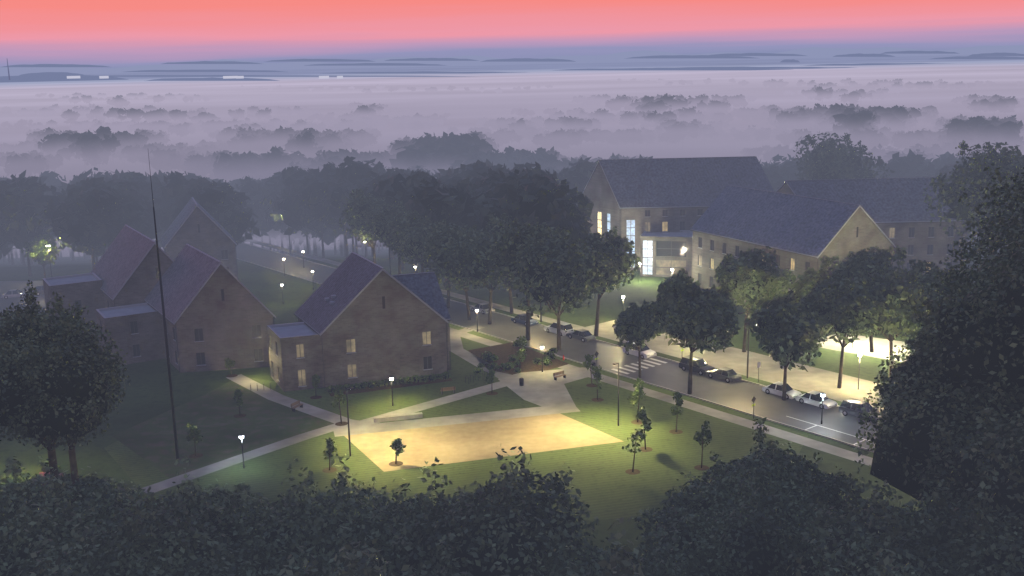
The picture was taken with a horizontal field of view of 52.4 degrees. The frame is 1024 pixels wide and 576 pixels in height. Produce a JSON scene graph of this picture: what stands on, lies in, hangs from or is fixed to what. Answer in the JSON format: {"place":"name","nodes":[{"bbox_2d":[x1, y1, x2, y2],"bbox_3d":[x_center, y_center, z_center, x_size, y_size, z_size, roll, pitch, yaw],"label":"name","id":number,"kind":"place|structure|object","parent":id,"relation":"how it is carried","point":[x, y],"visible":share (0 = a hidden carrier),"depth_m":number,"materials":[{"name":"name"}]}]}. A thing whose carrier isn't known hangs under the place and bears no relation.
{"place":"outdoors","nodes":[
{"label":"outdoors","id":0,"kind":"place"},
{"bbox_2d":[39,472,62,491],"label":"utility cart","id":1,"kind":"object","parent":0,"point":[43,473],"visible":0.08,"depth_m":101.18,"materials":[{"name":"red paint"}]},
{"bbox_2d":[6,232,976,257],"bbox_3d":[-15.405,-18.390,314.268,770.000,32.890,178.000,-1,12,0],"label":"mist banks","id":2,"kind":"object","parent":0,"point":[277,239],"visible":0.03,"depth_m":240.83,"materials":[{"name":"grey"}]},
{"bbox_2d":[0,238,1002,565],"bbox_3d":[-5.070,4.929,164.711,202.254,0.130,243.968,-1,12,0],"label":"lawn","id":3,"kind":"structure","parent":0,"point":[466,434],"depth_m":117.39,"materials":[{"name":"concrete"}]},
{"bbox_2d":[1,289,25,298],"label":"car","id":4,"kind":"object","parent":3,"relation":"on","point":[13,293],"visible":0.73,"depth_m":187.09,"materials":[{"name":"grey paint"}]},
{"bbox_2d":[33,285,43,295],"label":"car","id":5,"kind":"object","parent":3,"relation":"on","point":[40,290],"visible":0.38,"depth_m":188.94,"materials":[{"name":"grey paint"}]},
{"bbox_2d":[42,225,173,334],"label":"house row","id":6,"kind":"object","parent":3,"relation":"on","point":[124,271],"visible":0.42,"depth_m":156.68,"materials":[{"name":"stone"}]},
{"bbox_2d":[96,244,276,372],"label":"house","id":7,"kind":"structure","parent":3,"relation":"on","point":[217,312],"depth_m":140.19,"materials":[{"name":"brick"}]},
{"bbox_2d":[160,197,237,278],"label":"house","id":8,"kind":"structure","parent":3,"relation":"on","point":[196,224],"depth_m":196.68,"materials":[{"name":"stone"}]},
{"bbox_2d":[26,238,555,391],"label":"shrubs","id":9,"kind":"object","parent":3,"relation":"on","point":[488,358],"visible":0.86,"depth_m":137.21,"materials":[{"name":"green plant"}]},
{"bbox_2d":[267,252,450,391],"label":"house","id":10,"kind":"structure","parent":3,"relation":"on","point":[361,319],"depth_m":132.97,"materials":[{"name":"brick"}]},
{"bbox_2d":[21,233,712,471],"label":"small trees","id":11,"kind":"object","parent":3,"relation":"on","point":[38,243],"depth_m":126.97,"materials":[{"name":"green plant"}]},
{"bbox_2d":[373,412,422,422],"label":"seat wall","id":12,"kind":"structure","parent":3,"relation":"on","point":[398,417],"depth_m":119.12,"materials":[{"name":"concrete"}]},
{"bbox_2d":[189,368,708,474],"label":"mulch rings","id":13,"kind":"object","parent":3,"relation":"on","point":[628,471],"visible":0.93,"depth_m":110.14,"materials":[{"name":"brown soil"}]},
{"bbox_2d":[47,152,916,467],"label":"lamp posts","id":14,"kind":"object","parent":3,"relation":"on","point":[241,436],"visible":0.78,"depth_m":108.12,"materials":[{"name":"grey metal"}]},
{"bbox_2d":[470,303,494,313],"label":"car","id":15,"kind":"object","parent":3,"relation":"on","point":[483,308],"visible":0.82,"depth_m":168.59,"materials":[{"name":"grey paint"}]},
{"bbox_2d":[250,346,760,418],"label":"street furniture","id":16,"kind":"object","parent":3,"relation":"on","point":[521,381],"visible":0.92,"depth_m":130.38,"materials":[{"name":"grey metal"}]},
{"bbox_2d":[0,151,1017,252],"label":"forest trees","id":17,"kind":"object","parent":3,"relation":"on","point":[288,206],"visible":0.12,"depth_m":206.01,"materials":[{"name":"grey plant"}]},
{"bbox_2d":[0,149,1021,304],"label":"forest trees","id":18,"kind":"object","parent":3,"relation":"on","point":[119,190],"depth_m":207.94,"materials":[{"name":"green plant"}]},
{"bbox_2d":[0,163,1023,575],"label":"trees","id":19,"kind":"object","parent":3,"relation":"on","point":[96,547],"depth_m":53.54,"materials":[{"name":"green plant"}]},
{"bbox_2d":[511,313,538,325],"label":"car","id":20,"kind":"object","parent":3,"relation":"on","point":[520,318],"visible":0.88,"depth_m":160.78,"materials":[{"name":"blue paint"}]},
{"bbox_2d":[544,321,573,335],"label":"car","id":21,"kind":"object","parent":3,"relation":"on","point":[566,328],"visible":0.76,"depth_m":154.13,"materials":[{"name":"white paint"}]},
{"bbox_2d":[566,329,595,341],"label":"car","id":22,"kind":"object","parent":3,"relation":"on","point":[583,335],"visible":1,"depth_m":150.70,"materials":[{"name":"grey paint"}]},
{"bbox_2d":[623,341,656,358],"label":"car","id":23,"kind":"object","parent":3,"relation":"on","point":[646,352],"visible":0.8,"depth_m":141.82,"materials":[{"name":"white paint"}]},
{"bbox_2d":[339,131,1023,400],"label":"street trees","id":24,"kind":"object","parent":3,"relation":"on","point":[698,304],"depth_m":140.54,"materials":[{"name":"green plant"}]},
{"bbox_2d":[679,355,714,374],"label":"car","id":25,"kind":"object","parent":3,"relation":"on","point":[701,366],"visible":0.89,"depth_m":134.21,"materials":[{"name":"black paint"}]},
{"bbox_2d":[706,367,741,382],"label":"car","id":26,"kind":"object","parent":3,"relation":"on","point":[727,374],"visible":1,"depth_m":130.71,"materials":[{"name":"grey paint"}]},
{"bbox_2d":[583,156,967,307],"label":"residence hall","id":27,"kind":"structure","parent":3,"relation":"on","point":[698,218],"depth_m":187.47,"materials":[{"name":"stone"}]},
{"bbox_2d":[762,381,801,398],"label":"car","id":28,"kind":"object","parent":3,"relation":"on","point":[775,388],"visible":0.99,"depth_m":124.33,"materials":[{"name":"white paint"}]},
{"bbox_2d":[796,391,837,408],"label":"car","id":29,"kind":"object","parent":3,"relation":"on","point":[813,398],"visible":0.99,"depth_m":120.55,"materials":[{"name":"white paint"}]},
{"bbox_2d":[838,398,881,421],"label":"car","id":30,"kind":"object","parent":3,"relation":"on","point":[848,406],"visible":0.62,"depth_m":116.51,"materials":[{"name":"grey paint"}]},
{"bbox_2d":[0,55,1023,183],"bbox_3d":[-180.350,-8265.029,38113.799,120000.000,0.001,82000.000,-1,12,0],"label":"valley ground","id":31,"kind":"structure","parent":0,"point":[464,108],"depth_m":2535.49,"materials":[{"name":"green plant"}]},
{"bbox_2d":[7,60,342,79],"bbox_3d":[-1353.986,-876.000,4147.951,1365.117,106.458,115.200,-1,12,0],"label":"distant buildings","id":32,"kind":"structure","parent":31,"relation":"on","point":[224,77],"depth_m":4100.95,"materials":[{"name":"white"}]},
{"bbox_2d":[0,77,1023,181],"bbox_3d":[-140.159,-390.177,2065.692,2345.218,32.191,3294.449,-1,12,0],"label":"valley trees","id":33,"kind":"object","parent":31,"relation":"on","point":[403,155],"visible":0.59,"depth_m":876.70,"materials":[{"name":"grey plant"}]},
{"bbox_2d":[0,45,1023,75],"bbox_3d":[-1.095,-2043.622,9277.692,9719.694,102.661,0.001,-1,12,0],"label":"ridge","id":34,"kind":"structure","parent":0,"point":[814,52],"depth_m":9280.78,"materials":[{"name":"blue"}]},
{"bbox_2d":[0,51,1023,81],"bbox_3d":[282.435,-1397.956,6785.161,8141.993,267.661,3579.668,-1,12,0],"label":"hills","id":35,"kind":"structure","parent":0,"point":[45,76],"depth_m":6530.62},
{"bbox_2d":[0,0,1023,67],"label":"sky","id":36,"kind":"structure","parent":0,"point":[110,33],"materials":[{"name":"pink"}]}
]}

